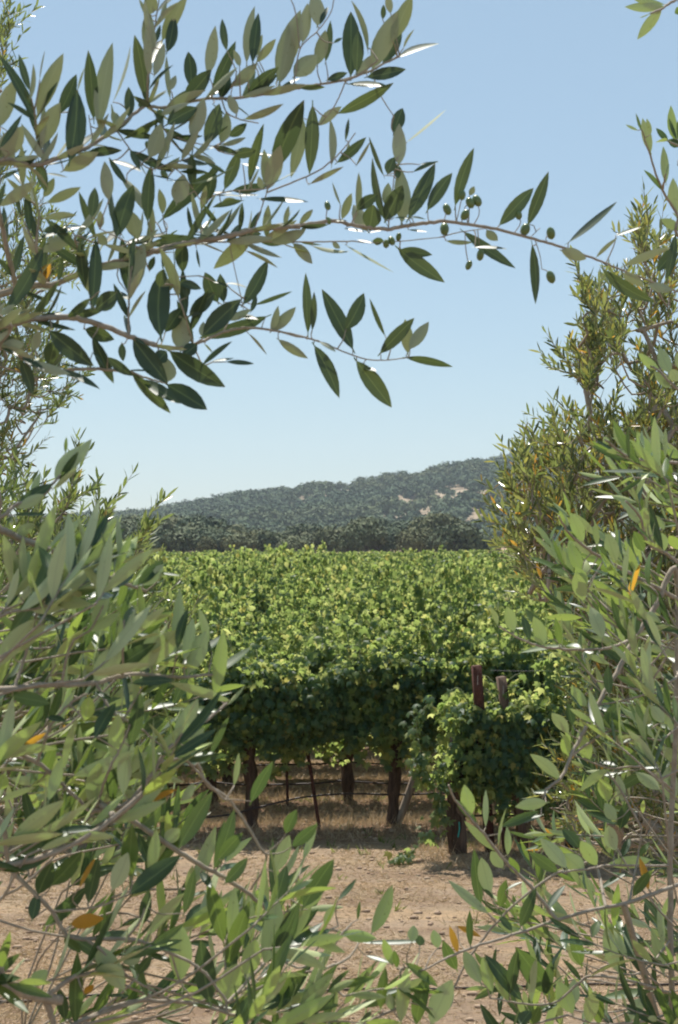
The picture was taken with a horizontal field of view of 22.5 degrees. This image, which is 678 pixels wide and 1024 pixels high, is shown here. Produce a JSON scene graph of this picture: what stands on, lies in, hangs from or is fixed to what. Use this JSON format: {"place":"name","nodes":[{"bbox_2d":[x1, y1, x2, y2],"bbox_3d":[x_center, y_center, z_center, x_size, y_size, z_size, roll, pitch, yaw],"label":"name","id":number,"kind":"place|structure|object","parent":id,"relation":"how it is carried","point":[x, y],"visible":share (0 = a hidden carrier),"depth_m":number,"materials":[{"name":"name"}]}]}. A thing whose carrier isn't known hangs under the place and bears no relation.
{"place":"outdoors","nodes":[
{"label":"outdoors","id":0,"kind":"place"},
{"bbox_2d":[0,546,677,1023],"bbox_3d":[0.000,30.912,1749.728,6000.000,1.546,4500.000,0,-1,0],"label":"ground","id":1,"kind":"structure","parent":0,"point":[406,924],"depth_m":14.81,"materials":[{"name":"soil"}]},
{"bbox_2d":[0,0,96,478],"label":"olive tree","id":2,"kind":"object","parent":1,"relation":"on","point":[24,303],"visible":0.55,"depth_m":9.84,"materials":[{"name":"green plant"}]},
{"bbox_2d":[2,644,168,824],"bbox_3d":[-2.708,2.250,18.266,1.959,2.413,0.944,0,-1,-5],"label":"grapevine","id":3,"kind":"object","parent":1,"relation":"on","point":[153,693],"visible":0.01,"depth_m":18.13,"materials":[{"name":"green plant"}]},
{"bbox_2d":[0,427,208,878],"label":"olive tree","id":4,"kind":"object","parent":1,"relation":"on","point":[67,499],"visible":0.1,"depth_m":6.90,"materials":[{"name":"green plant"}]},
{"bbox_2d":[131,566,198,603],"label":"grapevine","id":5,"kind":"object","parent":1,"relation":"on","point":[196,590],"visible":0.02,"depth_m":30.21,"materials":[{"name":"green plant"}]},
{"bbox_2d":[136,552,244,640],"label":"grapevine","id":6,"kind":"object","parent":1,"relation":"on","point":[170,579],"visible":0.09,"depth_m":23.53,"materials":[{"name":"green plant"}]},
{"bbox_2d":[161,556,259,628],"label":"grapevine","id":7,"kind":"object","parent":1,"relation":"on","point":[210,578],"visible":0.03,"depth_m":28.63,"materials":[{"name":"green plant"}]},
{"bbox_2d":[177,556,262,591],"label":"grapevine","id":8,"kind":"object","parent":1,"relation":"on","point":[196,561],"visible":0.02,"depth_m":37.00,"materials":[{"name":"green plant"}]},
{"bbox_2d":[155,586,288,802],"bbox_3d":[-1.365,2.192,20.092,2.346,2.624,0.890,0,-1,-5],"label":"grapevine","id":9,"kind":"object","parent":1,"relation":"on","point":[246,642],"visible":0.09,"depth_m":20.02,"materials":[{"name":"green plant"}]},
{"bbox_2d":[185,564,270,593],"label":"grapevine","id":10,"kind":"object","parent":1,"relation":"on","point":[186,569],"depth_m":33.63,"materials":[{"name":"green plant"}]},
{"bbox_2d":[187,550,275,600],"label":"grapevine","id":11,"kind":"object","parent":1,"relation":"on","point":[235,569],"visible":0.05,"depth_m":32.01,"materials":[{"name":"green plant"}]},
{"bbox_2d":[197,546,291,622],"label":"grapevine","id":12,"kind":"object","parent":1,"relation":"on","point":[264,599],"visible":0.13,"depth_m":30.26,"materials":[{"name":"green plant"}]},
{"bbox_2d":[188,604,315,782],"bbox_3d":[-1.386,2.345,21.834,2.178,2.334,0.901,0,-1,-5],"label":"grapevine","id":13,"kind":"object","parent":1,"relation":"on","point":[233,620],"visible":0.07,"depth_m":21.88,"materials":[{"name":"green plant"}]},
{"bbox_2d":[223,541,301,585],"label":"grapevine","id":14,"kind":"object","parent":1,"relation":"on","point":[271,550],"visible":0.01,"depth_m":38.89,"materials":[{"name":"green plant"}]},
{"bbox_2d":[167,619,362,826],"bbox_3d":[-0.813,2.297,18.437,2.188,2.314,0.961,0,-1,-5],"label":"grapevine","id":15,"kind":"object","parent":1,"relation":"on","point":[269,693],"visible":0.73,"depth_m":18.21,"materials":[{"name":"green plant"}]},
{"bbox_2d":[228,578,337,624],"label":"grapevine","id":16,"kind":"object","parent":1,"relation":"on","point":[258,615],"visible":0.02,"depth_m":28.64,"materials":[{"name":"green plant"}]},
{"bbox_2d":[226,584,340,646],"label":"grapevine","id":17,"kind":"object","parent":1,"relation":"on","point":[311,618],"visible":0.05,"depth_m":26.90,"materials":[{"name":"green plant"}]},
{"bbox_2d":[285,762,288,806],"bbox_3d":[-0.608,3.205,20.009,0.034,0.590,0.323,0,-1,-5],"label":"trellis stake","id":18,"kind":"object","parent":1,"relation":"on","point":[287,785],"visible":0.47,"depth_m":19.99,"materials":[{"name":"brown metal"}]},
{"bbox_2d":[238,602,343,762],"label":"grapevine","id":19,"kind":"object","parent":1,"relation":"on","point":[300,626],"visible":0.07,"depth_m":23.55,"materials":[{"name":"green plant"}]},
{"bbox_2d":[258,542,346,601],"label":"grapevine","id":20,"kind":"object","parent":1,"relation":"on","point":[317,569],"visible":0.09,"depth_m":33.86,"materials":[{"name":"green plant"}]},
{"bbox_2d":[255,540,352,599],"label":"grapevine","id":21,"kind":"object","parent":1,"relation":"on","point":[313,556],"visible":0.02,"depth_m":35.48,"materials":[{"name":"green plant"}]},
{"bbox_2d":[265,563,347,615],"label":"grapevine","id":22,"kind":"object","parent":1,"relation":"on","point":[271,581],"visible":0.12,"depth_m":32.02,"materials":[{"name":"green plant"}]},
{"bbox_2d":[183,761,434,766],"bbox_3d":[0.000,3.222,21.893,14.054,0.060,0.022,0,-1,-5],"label":"drip hose","id":23,"kind":"object","parent":1,"relation":"on","point":[307,764],"visible":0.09,"depth_m":21.86,"materials":[{"name":"black rubber"}]},
{"bbox_2d":[303,733,320,825],"bbox_3d":[-0.290,2.913,18.483,0.196,1.084,0.064,0,-1,-18],"label":"trellis stake","id":24,"kind":"object","parent":1,"relation":"on","point":[313,789],"visible":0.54,"depth_m":18.47,"materials":[{"name":"orange metal"}]},
{"bbox_2d":[98,792,444,817],"bbox_3d":[-0.013,3.139,18.346,14.104,0.239,0.325,0,-1,-7],"label":"drip hose","id":25,"kind":"object","parent":24,"relation":"attached to","point":[269,804],"visible":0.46,"depth_m":18.45,"materials":[{"name":"black rubber"}]},
{"bbox_2d":[291,557,360,590],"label":"grapevine","id":26,"kind":"object","parent":1,"relation":"on","point":[331,567],"depth_m":38.96,"materials":[{"name":"green plant"}]},
{"bbox_2d":[0,0,677,1023],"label":"olive tree","id":27,"kind":"object","parent":1,"relation":"on","point":[108,634],"visible":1,"depth_m":2.10,"materials":[{"name":"green plant"}]},
{"bbox_2d":[0,983,677,1002],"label":"irrigation hose","id":28,"kind":"object","parent":1,"relation":"on","point":[523,986],"visible":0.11,"depth_m":11.93,"materials":[{"name":"black rubber"}]},
{"bbox_2d":[0,775,677,1023],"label":"soil clods","id":29,"kind":"object","parent":1,"relation":"on","point":[185,1019],"visible":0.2,"depth_m":14.13,"materials":[{"name":"beige soil"}]},
{"bbox_2d":[3,792,676,932],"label":"weeds","id":30,"kind":"object","parent":1,"relation":"on","point":[332,850],"visible":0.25,"depth_m":17.19,"materials":[{"name":"green plant"}]},
{"bbox_2d":[278,618,416,774],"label":"grapevine","id":31,"kind":"object","parent":1,"relation":"on","point":[349,624],"visible":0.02,"depth_m":21.85,"materials":[{"name":"green plant"}]},
{"bbox_2d":[30,548,675,574],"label":"distant vines","id":32,"kind":"object","parent":1,"relation":"on","point":[222,559],"visible":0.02,"depth_m":95.32,"materials":[{"name":"green plant"}]},
{"bbox_2d":[335,549,375,575],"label":"grapevine","id":33,"kind":"object","parent":1,"relation":"on","point":[370,559],"visible":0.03,"depth_m":57.84,"materials":[{"name":"green plant"}]},
{"bbox_2d":[271,593,441,801],"bbox_3d":[0.148,2.207,20.258,2.247,2.588,0.872,0,-1,-5],"label":"grapevine","id":34,"kind":"object","parent":1,"relation":"on","point":[326,651],"visible":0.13,"depth_m":20.14,"materials":[{"name":"green plant"}]},
{"bbox_2d":[344,556,397,577],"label":"grapevine","id":35,"kind":"object","parent":1,"relation":"on","point":[366,565],"visible":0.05,"depth_m":51.10,"materials":[{"name":"green plant"}]},
{"bbox_2d":[343,576,403,600],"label":"grapevine","id":36,"kind":"object","parent":1,"relation":"on","point":[368,582],"visible":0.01,"depth_m":35.60,"materials":[{"name":"green plant"}]},
{"bbox_2d":[340,575,408,593],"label":"grapevine","id":37,"kind":"object","parent":1,"relation":"on","point":[372,584],"visible":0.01,"depth_m":37.31,"materials":[{"name":"green plant"}]},
{"bbox_2d":[310,550,442,639],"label":"grapevine","id":38,"kind":"object","parent":1,"relation":"on","point":[386,573],"visible":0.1,"depth_m":27.02,"materials":[{"name":"green plant"}]},
{"bbox_2d":[319,576,441,646],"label":"grapevine","id":39,"kind":"object","parent":1,"relation":"on","point":[327,591],"visible":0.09,"depth_m":25.35,"materials":[{"name":"green plant"}]},
{"bbox_2d":[279,608,485,824],"bbox_3d":[0.430,2.251,18.569,2.288,2.395,0.996,0,-1,-5],"label":"grapevine","id":40,"kind":"object","parent":1,"relation":"on","point":[393,682],"visible":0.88,"depth_m":18.31,"materials":[{"name":"green plant"}]},
{"bbox_2d":[352,579,421,618],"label":"grapevine","id":41,"kind":"object","parent":1,"relation":"on","point":[371,589],"depth_m":32.25,"materials":[{"name":"green plant"}]},
{"bbox_2d":[332,607,442,654],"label":"grapevine","id":42,"kind":"object","parent":1,"relation":"on","point":[392,622],"visible":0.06,"depth_m":23.80,"materials":[{"name":"green plant"}]},
{"bbox_2d":[364,569,425,600],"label":"grapevine","id":43,"kind":"object","parent":1,"relation":"on","point":[393,580],"depth_m":39.13,"materials":[{"name":"green plant"}]},
{"bbox_2d":[364,554,428,591],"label":"grapevine","id":44,"kind":"object","parent":1,"relation":"on","point":[398,561],"visible":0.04,"depth_m":40.81,"materials":[{"name":"green plant"}]},
{"bbox_2d":[396,764,422,823],"bbox_3d":[0.770,3.026,18.547,0.384,0.847,0.090,0,-1,-7],"label":"trellis stake","id":45,"kind":"object","parent":1,"relation":"on","point":[405,802],"visible":0.38,"depth_m":18.52,"materials":[{"name":"grey wood"}]},
{"bbox_2d":[397,545,443,583],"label":"grapevine","id":46,"kind":"object","parent":1,"relation":"on","point":[419,559],"visible":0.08,"depth_m":51.08,"materials":[{"name":"green plant"}]},
{"bbox_2d":[418,549,483,595],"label":"grapevine","id":47,"kind":"object","parent":1,"relation":"on","point":[453,565],"visible":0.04,"depth_m":39.16,"materials":[{"name":"green plant"}]},
{"bbox_2d":[450,737,466,852],"bbox_3d":[1.183,2.820,16.904,0.141,1.203,0.122,0,-1,-17],"label":"trellis post","id":48,"kind":"object","parent":1,"relation":"on","point":[462,841],"visible":0.32,"depth_m":16.85,"materials":[{"name":"brown wood"}]},
{"bbox_2d":[406,629,523,763],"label":"grapevine","id":49,"kind":"object","parent":1,"relation":"on","point":[422,649],"depth_m":21.98,"materials":[{"name":"green plant"}]},
{"bbox_2d":[411,571,519,619],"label":"grapevine","id":50,"kind":"object","parent":1,"relation":"on","point":[474,582],"visible":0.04,"depth_m":27.24,"materials":[{"name":"green plant"}]},
{"bbox_2d":[382,673,550,864],"bbox_3d":[1.329,2.522,16.895,1.921,1.854,0.986,0,-1,-5],"label":"grapevine","id":51,"kind":"object","parent":1,"relation":"on","point":[463,722],"visible":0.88,"depth_m":16.68,"materials":[{"name":"green plant"}]},
{"bbox_2d":[415,548,527,644],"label":"grapevine","id":52,"kind":"object","parent":1,"relation":"on","point":[462,605],"visible":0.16,"depth_m":25.38,"materials":[{"name":"green plant"}]},
{"bbox_2d":[471,665,494,852],"bbox_3d":[1.425,2.468,16.852,0.110,1.932,0.402,-1,-1,32],"label":"trellis post","id":53,"kind":"object","parent":1,"relation":"on","point":[477,686],"visible":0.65,"depth_m":16.75,"materials":[{"name":"brown wood"}]},
{"bbox_2d":[428,589,550,655],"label":"grapevine","id":54,"kind":"object","parent":1,"relation":"on","point":[471,618],"visible":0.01,"depth_m":23.78,"materials":[{"name":"green plant"}]},
{"bbox_2d":[418,589,565,662],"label":"grapevine","id":55,"kind":"object","parent":1,"relation":"on","point":[449,653],"visible":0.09,"depth_m":20.21,"materials":[{"name":"green plant"}]},
{"bbox_2d":[473,562,519,588],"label":"grapevine","id":56,"kind":"object","parent":1,"relation":"on","point":[489,566],"visible":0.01,"depth_m":44.46,"materials":[{"name":"green plant"}]},
{"bbox_2d":[498,803,506,853],"bbox_3d":[1.602,2.907,16.894,0.063,1.044,0.171,1,-1,-41],"label":"trellis stake","id":57,"kind":"object","parent":1,"relation":"on","point":[503,835],"visible":0.15,"depth_m":16.85,"materials":[{"name":"orange metal"}]},
{"bbox_2d":[416,584,594,822],"bbox_3d":[1.899,2.130,18.697,2.211,2.673,0.933,0,-1,-5],"label":"grapevine","id":58,"kind":"object","parent":1,"relation":"on","point":[509,660],"visible":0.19,"depth_m":18.47,"materials":[{"name":"green plant"}]},
{"bbox_2d":[486,561,524,593],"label":"grapevine","id":59,"kind":"object","parent":1,"relation":"on","point":[521,588],"visible":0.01,"depth_m":39.27,"materials":[{"name":"green plant"}]},
{"bbox_2d":[478,572,541,599],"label":"grapevine","id":60,"kind":"object","parent":1,"relation":"on","point":[481,577],"depth_m":34.18,"materials":[{"name":"green plant"}]},
{"bbox_2d":[496,676,528,852],"bbox_3d":[1.720,2.523,16.883,0.417,1.813,0.104,1,-1,-37],"label":"trellis post","id":61,"kind":"object","parent":1,"relation":"on","point":[502,686],"visible":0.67,"depth_m":16.83,"materials":[{"name":"brown wood"}]},
{"bbox_2d":[500,565,568,616],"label":"grapevine","id":62,"kind":"object","parent":1,"relation":"on","point":[517,580],"visible":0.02,"depth_m":32.43,"materials":[{"name":"green plant"}]},
{"bbox_2d":[518,595,563,639],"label":"grapevine","id":63,"kind":"object","parent":1,"relation":"on","point":[540,616],"depth_m":25.73,"materials":[{"name":"green plant"}]},
{"bbox_2d":[511,606,575,651],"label":"grapevine","id":64,"kind":"object","parent":1,"relation":"on","point":[544,612],"visible":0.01,"depth_m":22.01,"materials":[{"name":"green plant"}]},
{"bbox_2d":[426,0,677,1023],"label":"olive tree","id":65,"kind":"object","parent":1,"relation":"on","point":[652,718],"visible":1,"depth_m":2.50,"materials":[{"name":"green plant"}]},
{"bbox_2d":[453,650,677,850],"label":"grapevine","id":66,"kind":"object","parent":1,"relation":"on","point":[553,702],"visible":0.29,"depth_m":16.73,"materials":[{"name":"green plant"}]},
{"bbox_2d":[471,177,677,889],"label":"olive tree","id":67,"kind":"object","parent":1,"relation":"on","point":[611,331],"visible":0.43,"depth_m":7.20,"materials":[{"name":"green plant"}]},
{"bbox_2d":[3,767,674,861],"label":"tall dry grass","id":68,"kind":"structure","parent":0,"point":[347,819],"depth_m":18.61,"materials":[{"name":"plant"}]},
{"bbox_2d":[0,0,677,515],"label":"sky","id":69,"kind":"structure","parent":0,"point":[536,88],"materials":[{"name":"blue"}]},
{"bbox_2d":[292,471,489,521],"bbox_3d":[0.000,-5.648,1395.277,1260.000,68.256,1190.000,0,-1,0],"label":"hill","id":70,"kind":"structure","parent":0,"point":[458,488],"depth_m":1230.02,"materials":[{"name":"soil"}]},
{"bbox_2d":[15,456,668,545],"bbox_3d":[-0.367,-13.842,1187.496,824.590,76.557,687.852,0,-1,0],"label":"hillside forest","id":71,"kind":"object","parent":70,"relation":"on","point":[276,509],"visible":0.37,"depth_m":1194.36,"materials":[{"name":"green plant"}]},
{"bbox_3d":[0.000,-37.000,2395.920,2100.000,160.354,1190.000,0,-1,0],"label":"distant hill","id":72,"kind":"structure","parent":0,"visible":0},
{"bbox_2d":[483,425,677,480],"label":"distant forest","id":73,"kind":"object","parent":72,"relation":"on","point":[501,455],"visible":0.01,"depth_m":2400.38,"materials":[{"name":"green plant"}]},
{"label":"near hill","id":74,"kind":"structure","parent":0,"visible":0},
{"bbox_2d":[114,516,153,552],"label":"oak tree","id":75,"kind":"object","parent":74,"relation":"on","point":[126,524],"visible":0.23,"depth_m":339.47,"materials":[{"name":"green plant"}]},
{"bbox_2d":[123,526,171,550],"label":"oak tree","id":76,"kind":"object","parent":74,"relation":"on","point":[161,534],"visible":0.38,"depth_m":330.69,"materials":[{"name":"green plant"}]},
{"bbox_2d":[159,513,181,531],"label":"oak tree","id":77,"kind":"object","parent":74,"relation":"on","point":[172,520],"visible":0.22,"depth_m":375.79,"materials":[{"name":"green plant"}]},
{"bbox_2d":[163,528,194,553],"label":"oak tree","id":78,"kind":"object","parent":74,"relation":"on","point":[181,540],"visible":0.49,"depth_m":336.44,"materials":[{"name":"green plant"}]},
{"bbox_2d":[166,526,195,550],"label":"oak tree","id":79,"kind":"object","parent":74,"relation":"on","point":[184,529],"visible":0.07,"depth_m":351.48,"materials":[{"name":"green plant"}]},
{"bbox_2d":[175,522,211,551],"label":"oak tree","id":80,"kind":"object","parent":74,"relation":"on","point":[194,527],"visible":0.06,"depth_m":358.48,"materials":[{"name":"green plant"}]},
{"bbox_2d":[172,513,229,529],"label":"oak tree","id":81,"kind":"object","parent":74,"relation":"on","point":[211,522],"visible":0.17,"depth_m":373.69,"materials":[{"name":"green plant"}]},
{"bbox_2d":[195,536,217,552],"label":"oak tree","id":82,"kind":"object","parent":74,"relation":"on","point":[205,543],"visible":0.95,"depth_m":331.53,"materials":[{"name":"green plant"}]},
{"bbox_2d":[190,525,230,551],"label":"oak tree","id":83,"kind":"object","parent":74,"relation":"on","point":[200,531],"visible":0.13,"depth_m":345.64,"materials":[{"name":"green plant"}]},
{"bbox_2d":[191,529,236,552],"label":"oak tree","id":84,"kind":"object","parent":74,"relation":"on","point":[217,537],"visible":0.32,"depth_m":336.75,"materials":[{"name":"green plant"}]},
{"bbox_2d":[228,524,247,530],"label":"oak tree","id":85,"kind":"object","parent":74,"relation":"on","point":[242,528],"visible":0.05,"depth_m":412.87,"materials":[{"name":"green plant"}]},
{"bbox_2d":[219,533,259,550],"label":"oak tree","id":86,"kind":"object","parent":74,"relation":"on","point":[239,540],"visible":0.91,"depth_m":329.38,"materials":[{"name":"green plant"}]},
{"bbox_2d":[246,528,266,551],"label":"oak tree","id":87,"kind":"object","parent":74,"relation":"on","point":[252,535],"visible":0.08,"depth_m":349.26,"materials":[{"name":"green plant"}]},
{"bbox_2d":[254,530,288,550],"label":"oak tree","id":88,"kind":"object","parent":74,"relation":"on","point":[272,538],"visible":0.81,"depth_m":334.88,"materials":[{"name":"green plant"}]},
{"bbox_2d":[275,528,298,535],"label":"oak tree","id":89,"kind":"object","parent":74,"relation":"on","point":[286,532],"visible":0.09,"depth_m":405.93,"materials":[{"name":"green plant"}]},
{"bbox_2d":[276,536,307,551],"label":"oak tree","id":90,"kind":"object","parent":74,"relation":"on","point":[296,543],"visible":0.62,"depth_m":330.14,"materials":[{"name":"green plant"}]},
{"bbox_2d":[286,523,320,535],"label":"oak tree","id":91,"kind":"object","parent":74,"relation":"on","point":[306,528],"visible":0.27,"depth_m":412.87,"materials":[{"name":"green plant"}]},
{"bbox_2d":[301,534,321,550],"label":"oak tree","id":92,"kind":"object","parent":74,"relation":"on","point":[309,537],"visible":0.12,"depth_m":363.83,"materials":[{"name":"green plant"}]},
{"bbox_2d":[312,524,351,552],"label":"oak tree","id":93,"kind":"object","parent":74,"relation":"on","point":[325,535],"visible":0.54,"depth_m":342.65,"materials":[{"name":"green plant"}]},
{"bbox_2d":[329,528,363,551],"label":"oak tree","id":94,"kind":"object","parent":74,"relation":"on","point":[347,540],"visible":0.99,"depth_m":329.10,"materials":[{"name":"green plant"}]},
{"bbox_2d":[345,516,379,526],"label":"oak tree","id":95,"kind":"object","parent":74,"relation":"on","point":[352,522],"visible":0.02,"depth_m":406.17,"materials":[{"name":"green plant"}]},
{"bbox_2d":[344,520,388,551],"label":"oak tree","id":96,"kind":"object","parent":74,"relation":"on","point":[369,533],"visible":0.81,"depth_m":334.68,"materials":[{"name":"green plant"}]},
{"bbox_2d":[363,530,395,551],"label":"oak tree","id":97,"kind":"object","parent":74,"relation":"on","point":[389,545],"visible":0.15,"depth_m":349.53,"materials":[{"name":"green plant"}]},
{"bbox_2d":[383,528,400,550],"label":"oak tree","id":98,"kind":"object","parent":74,"relation":"on","point":[391,532],"visible":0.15,"depth_m":366.75,"materials":[{"name":"green plant"}]},
{"bbox_2d":[394,520,416,530],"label":"oak tree","id":99,"kind":"object","parent":74,"relation":"on","point":[406,524],"visible":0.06,"depth_m":388.87,"materials":[{"name":"green plant"}]},
{"bbox_2d":[393,528,429,547],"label":"oak tree","id":100,"kind":"object","parent":74,"relation":"on","point":[399,532],"visible":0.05,"depth_m":362.64,"materials":[{"name":"green plant"}]},
{"bbox_2d":[394,527,429,552],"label":"oak tree","id":101,"kind":"object","parent":74,"relation":"on","point":[415,539],"visible":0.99,"depth_m":337.38,"materials":[{"name":"green plant"}]},
{"bbox_2d":[407,511,451,531],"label":"oak tree","id":102,"kind":"object","parent":74,"relation":"on","point":[433,522],"visible":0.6,"depth_m":374.78,"materials":[{"name":"green plant"}]},
{"bbox_2d":[429,512,464,525],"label":"oak tree","id":103,"kind":"object","parent":74,"relation":"on","point":[457,521],"visible":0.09,"depth_m":383.87,"materials":[{"name":"green plant"}]},
{"bbox_2d":[430,522,486,552],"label":"oak tree","id":104,"kind":"object","parent":74,"relation":"on","point":[454,537],"visible":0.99,"depth_m":329.62,"materials":[{"name":"green plant"}]},
{"bbox_2d":[463,534,501,552],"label":"oak tree","id":105,"kind":"object","parent":74,"relation":"on","point":[485,545],"visible":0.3,"depth_m":343.02,"materials":[{"name":"green plant"}]},
{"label":"grapevine","id":106,"kind":"object","parent":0,"visible":0},
{"bbox_2d":[6,780,437,788],"bbox_3d":[0.000,3.199,20.187,14.054,0.070,0.022,0,-1,-5],"label":"drip hose","id":107,"kind":"object","parent":106,"relation":"attached to","point":[285,783],"visible":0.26,"depth_m":20.14,"materials":[{"name":"black rubber"}]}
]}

